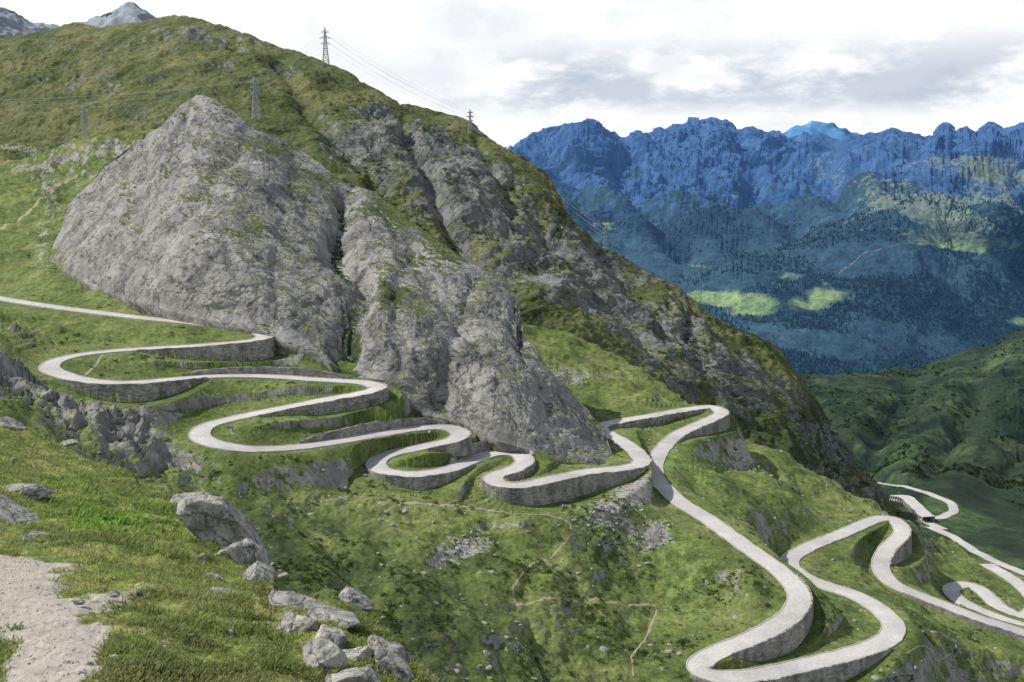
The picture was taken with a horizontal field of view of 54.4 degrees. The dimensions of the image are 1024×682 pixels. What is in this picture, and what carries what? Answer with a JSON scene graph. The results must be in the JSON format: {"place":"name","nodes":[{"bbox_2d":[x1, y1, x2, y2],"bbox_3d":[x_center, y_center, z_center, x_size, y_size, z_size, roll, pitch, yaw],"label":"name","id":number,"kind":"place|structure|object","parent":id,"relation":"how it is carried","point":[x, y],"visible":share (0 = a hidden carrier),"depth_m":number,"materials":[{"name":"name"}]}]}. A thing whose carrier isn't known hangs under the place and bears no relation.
{"place":"outdoors","nodes":[
{"label":"outdoors","id":0,"kind":"place"},
{"bbox_2d":[0,1,156,35],"bbox_3d":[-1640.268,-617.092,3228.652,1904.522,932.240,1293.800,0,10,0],"label":"misty peaks","id":1,"kind":"object","parent":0,"point":[12,23],"visible":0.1,"depth_m":3162.13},
{"bbox_2d":[0,417,446,681],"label":"grassy bank","id":2,"kind":"structure","parent":0,"point":[19,588],"depth_m":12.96,"materials":[{"name":"green plant"}]},
{"bbox_2d":[0,416,25,429],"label":"boulder","id":3,"kind":"object","parent":2,"relation":"on","point":[8,422],"visible":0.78,"depth_m":39.94,"materials":[{"name":"stone"}]},
{"bbox_2d":[10,457,17,462],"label":"boulder","id":4,"kind":"object","parent":2,"relation":"on","point":[13,459],"visible":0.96,"depth_m":31.29,"materials":[{"name":"stone"}]},
{"bbox_2d":[0,494,40,523],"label":"boulder","id":5,"kind":"object","parent":2,"relation":"on","point":[11,511],"visible":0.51,"depth_m":20.52,"materials":[{"name":"stone"}]},
{"bbox_2d":[3,483,54,500],"bbox_3d":[-12.204,3.819,25.057,1.288,0.499,0.719,-4,10,-22],"label":"boulder","id":6,"kind":"object","parent":2,"relation":"on","point":[37,491],"visible":0.65,"depth_m":24.88,"materials":[{"name":"stone"}]},
{"bbox_2d":[20,531,72,543],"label":"boulder","id":7,"kind":"object","parent":2,"relation":"on","point":[35,533],"visible":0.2,"depth_m":17.34,"materials":[{"name":"stone"}]},
{"bbox_2d":[59,439,78,445],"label":"boulder","id":8,"kind":"object","parent":2,"relation":"on","point":[70,442],"visible":0.83,"depth_m":40.29,"materials":[{"name":"stone"}]},
{"bbox_2d":[73,598,84,604],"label":"boulder","id":9,"kind":"object","parent":2,"relation":"on","point":[80,601],"visible":1,"depth_m":11.81,"materials":[{"name":"stone"}]},
{"bbox_2d":[99,605,106,610],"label":"boulder","id":10,"kind":"object","parent":2,"relation":"on","point":[103,608],"visible":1,"depth_m":11.61,"materials":[{"name":"stone"}]},
{"bbox_2d":[108,591,119,597],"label":"boulder","id":11,"kind":"object","parent":2,"relation":"on","point":[114,594],"visible":1,"depth_m":12.58,"materials":[{"name":"stone"}]},
{"bbox_2d":[135,591,143,597],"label":"boulder","id":12,"kind":"object","parent":2,"relation":"on","point":[139,594],"visible":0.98,"depth_m":13.01,"materials":[{"name":"stone"}]},
{"bbox_2d":[170,492,195,503],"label":"boulder","id":13,"kind":"object","parent":2,"relation":"on","point":[178,497],"visible":0.1,"depth_m":27.20,"materials":[{"name":"stone"}]},
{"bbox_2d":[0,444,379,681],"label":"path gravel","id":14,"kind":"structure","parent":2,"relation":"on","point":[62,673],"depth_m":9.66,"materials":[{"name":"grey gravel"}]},
{"bbox_2d":[196,553,208,560],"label":"boulder","id":15,"kind":"object","parent":2,"relation":"on","point":[205,557],"visible":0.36,"depth_m":18.48,"materials":[{"name":"stone"}]},
{"bbox_2d":[205,573,220,579],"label":"boulder","id":16,"kind":"object","parent":2,"relation":"on","point":[215,575],"visible":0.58,"depth_m":16.70,"materials":[{"name":"stone"}]},
{"bbox_2d":[210,587,234,593],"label":"boulder","id":17,"kind":"object","parent":2,"relation":"on","point":[215,589],"visible":0.13,"depth_m":14.21,"materials":[{"name":"stone"}]},
{"bbox_2d":[176,492,271,563],"bbox_3d":[-6.386,4.221,22.225,2.082,1.848,1.314,0,10,0],"label":"boulder","id":18,"kind":"object","parent":2,"relation":"on","point":[207,517],"visible":0.56,"depth_m":21.74,"materials":[{"name":"stone"}]},
{"bbox_2d":[215,538,270,564],"bbox_3d":[-5.336,4.517,19.664,1.213,1.272,1.136,0,10,0],"label":"boulder","id":19,"kind":"object","parent":2,"relation":"on","point":[246,551],"visible":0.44,"depth_m":19.33,"materials":[{"name":"stone"}]},
{"bbox_2d":[243,561,274,584],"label":"boulder","id":20,"kind":"object","parent":2,"relation":"on","point":[257,570],"visible":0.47,"depth_m":17.58,"materials":[{"name":"stone"}]},
{"bbox_2d":[268,590,325,609],"bbox_3d":[-3.032,3.890,14.181,0.933,0.463,0.648,0,10,0],"label":"boulder","id":21,"kind":"object","parent":2,"relation":"on","point":[293,600],"visible":0.41,"depth_m":14.27,"materials":[{"name":"stone"}]},
{"bbox_2d":[276,610,321,632],"bbox_3d":[-2.593,3.631,12.440,0.673,0.508,0.477,5,11,27],"label":"boulder","id":22,"kind":"object","parent":2,"relation":"on","point":[290,621],"visible":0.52,"depth_m":12.32,"materials":[{"name":"stone"}]},
{"bbox_2d":[302,638,347,670],"bbox_3d":[-2.031,3.423,10.652,0.511,0.506,0.459,-9,13,-42],"label":"boulder","id":23,"kind":"object","parent":2,"relation":"on","point":[326,654],"visible":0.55,"depth_m":10.53,"materials":[{"name":"stone"}]},
{"bbox_2d":[315,624,349,649],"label":"boulder","id":24,"kind":"object","parent":2,"relation":"on","point":[337,636],"visible":0.34,"depth_m":11.60,"materials":[{"name":"stone"}]},
{"bbox_2d":[307,603,360,628],"bbox_3d":[-2.381,3.742,13.286,0.723,0.328,0.755,0,10,0],"label":"boulder","id":25,"kind":"object","parent":2,"relation":"on","point":[318,611],"visible":0.71,"depth_m":13.27,"materials":[{"name":"stone"}]},
{"bbox_2d":[324,667,373,681],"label":"boulder","id":26,"kind":"object","parent":2,"relation":"on","point":[355,674],"visible":0.92,"depth_m":10.17,"materials":[{"name":"stone"}]},
{"bbox_2d":[338,586,373,610],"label":"boulder","id":27,"kind":"object","parent":2,"relation":"on","point":[359,598],"visible":0.84,"depth_m":15.42,"materials":[{"name":"stone"}]},
{"bbox_2d":[342,646,374,661],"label":"boulder","id":28,"kind":"object","parent":2,"relation":"on","point":[360,652],"visible":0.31,"depth_m":11.29,"materials":[{"name":"stone"}]},
{"bbox_2d":[363,666,380,681],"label":"boulder","id":29,"kind":"object","parent":2,"relation":"on","point":[372,673],"visible":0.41,"depth_m":10.69,"materials":[{"name":"stone"}]},
{"bbox_2d":[367,634,414,662],"bbox_3d":[-1.502,3.888,12.322,0.662,0.642,0.902,0,10,0],"label":"boulder","id":30,"kind":"object","parent":2,"relation":"on","point":[397,649],"visible":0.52,"depth_m":12.09,"materials":[{"name":"stone"}]},
{"bbox_2d":[374,645,415,681],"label":"boulder","id":31,"kind":"object","parent":2,"relation":"on","point":[390,662],"visible":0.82,"depth_m":11.25,"materials":[{"name":"stone"}]},
{"bbox_2d":[46,95,614,464],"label":"granite crag","id":32,"kind":"structure","parent":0,"point":[205,211],"depth_m":446.14,"materials":[{"name":"grey stone"}]},
{"bbox_2d":[0,15,899,517],"bbox_3d":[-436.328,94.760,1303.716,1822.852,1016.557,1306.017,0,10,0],"label":"mountain ridge","id":33,"kind":"structure","parent":0,"point":[76,63],"depth_m":856.47,"materials":[{"name":"green plant"}]},
{"bbox_2d":[249,77,260,119],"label":"power pylon","id":34,"kind":"object","parent":33,"relation":"on","point":[254,86],"visible":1,"depth_m":856.38,"materials":[{"name":"grey metal"}]},
{"bbox_2d":[0,31,608,235],"bbox_3d":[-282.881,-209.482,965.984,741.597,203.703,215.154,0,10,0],"label":"power lines","id":35,"kind":"object","parent":33,"relation":"on","point":[278,83],"visible":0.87,"depth_m":905.21,"materials":[{"name":"grey metal"}]},
{"bbox_2d":[321,27,329,63],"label":"power pylon","id":36,"kind":"object","parent":33,"relation":"on","point":[323,43],"visible":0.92,"depth_m":1056.24,"materials":[{"name":"grey metal"}]},
{"bbox_2d":[466,110,473,129],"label":"power pylon","id":37,"kind":"object","parent":33,"relation":"on","point":[469,120],"visible":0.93,"depth_m":942.40,"materials":[{"name":"grey metal"}]},
{"bbox_2d":[601,226,608,249],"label":"power pylon","id":38,"kind":"object","parent":33,"relation":"on","point":[604,232],"visible":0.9,"depth_m":901.76,"materials":[{"name":"grey metal"}]},
{"bbox_2d":[323,69,899,515],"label":"ridge shrubs","id":39,"kind":"object","parent":33,"relation":"on","point":[611,283],"visible":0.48,"depth_m":793.01,"materials":[{"name":"green plant"}]},
{"bbox_2d":[0,129,1023,681],"bbox_3d":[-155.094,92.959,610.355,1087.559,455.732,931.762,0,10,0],"label":"alpine hillside","id":40,"kind":"structure","parent":0,"point":[608,385],"depth_m":341.53,"materials":[{"name":"green plant"}]},
{"bbox_2d":[79,104,89,136],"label":"power pylon","id":41,"kind":"object","parent":40,"relation":"on","point":[83,112],"visible":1,"depth_m":859.43,"materials":[{"name":"metal"}]},
{"bbox_2d":[182,366,533,463],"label":"uphill wall","id":42,"kind":"structure","parent":40,"relation":"on","point":[381,425],"depth_m":381.58,"materials":[{"name":"stone"}]},
{"bbox_2d":[0,131,1019,681],"bbox_3d":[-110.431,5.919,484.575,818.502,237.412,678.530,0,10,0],"label":"alpine shrubs","id":43,"kind":"object","parent":40,"relation":"on","point":[420,581],"visible":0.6,"depth_m":300.01,"materials":[{"name":"green plant"}]},
{"bbox_2d":[0,136,1021,681],"bbox_3d":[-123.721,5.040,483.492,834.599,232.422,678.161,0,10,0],"label":"scattered stones","id":44,"kind":"object","parent":40,"relation":"on","point":[486,652],"visible":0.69,"depth_m":327.76,"materials":[{"name":"grey stone"}]},
{"bbox_2d":[0,296,1023,681],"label":"mountain road","id":45,"kind":"structure","parent":0,"point":[784,618],"depth_m":367.00,"materials":[{"name":"grey concrete"}]},
{"bbox_2d":[59,377,1023,681],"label":"downhill wall","id":46,"kind":"structure","parent":45,"relation":"on","point":[559,491],"depth_m":353.76,"materials":[{"name":"stone"}]},
{"bbox_2d":[137,336,1016,661],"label":"downhill wall","id":47,"kind":"structure","parent":45,"relation":"on","point":[789,640],"depth_m":372.00,"materials":[{"name":"stone"}]},
{"bbox_2d":[0,0,1023,148],"label":"sky","id":48,"kind":"structure","parent":0,"point":[523,67],"materials":[{"name":"white"}]},
{"bbox_2d":[508,117,1023,374],"bbox_3d":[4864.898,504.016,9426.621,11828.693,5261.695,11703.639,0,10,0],"label":"mountain range","id":49,"kind":"structure","parent":0,"point":[589,165],"depth_m":5942.04,"materials":[{"name":"blue stone"}]},
{"bbox_2d":[566,160,1023,374],"bbox_3d":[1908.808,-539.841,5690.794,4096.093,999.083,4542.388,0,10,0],"label":"distant forest","id":50,"kind":"object","parent":49,"relation":"on","point":[788,353],"visible":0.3,"depth_m":4648.21,"materials":[{"name":"green plant"}]},
{"bbox_2d":[783,121,857,139],"bbox_3d":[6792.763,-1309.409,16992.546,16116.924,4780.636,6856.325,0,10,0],"label":"distant peaks","id":51,"kind":"object","parent":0,"point":[832,129],"visible":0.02,"depth_m":16020.78,"materials":[{"name":"blue stone"}]},
{"bbox_2d":[800,330,1023,576],"bbox_3d":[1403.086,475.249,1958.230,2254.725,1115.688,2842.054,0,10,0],"label":"shaded valley slope","id":52,"kind":"structure","parent":0,"point":[987,518],"depth_m":1450.69,"materials":[{"name":"green plant"}]},
{"bbox_2d":[799,329,1023,509],"bbox_3d":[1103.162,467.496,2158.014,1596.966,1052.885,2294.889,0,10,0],"label":"valley shrubs","id":53,"kind":"object","parent":52,"relation":"on","point":[918,468],"visible":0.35,"depth_m":1458.17,"materials":[{"name":"green plant"}]},
{"bbox_2d":[890,495,934,522],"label":"avalanche gallery","id":54,"kind":"object","parent":52,"relation":"on","point":[917,507],"visible":0.99,"depth_m":899.63,"materials":[{"name":"concrete"}]},
{"bbox_2d":[877,482,958,519],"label":"mountain road","id":55,"kind":"structure","parent":0,"point":[953,509],"depth_m":917.36,"materials":[{"name":"grey concrete"}]},
{"bbox_2d":[891,499,946,529],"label":"mountain road","id":56,"kind":"structure","parent":0,"point":[930,523],"depth_m":857.11,"materials":[{"name":"grey concrete"}]},
{"bbox_2d":[921,525,1023,575],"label":"mountain road","id":57,"kind":"structure","parent":0,"point":[969,547],"depth_m":776.43,"materials":[{"name":"grey concrete"}]}
]}

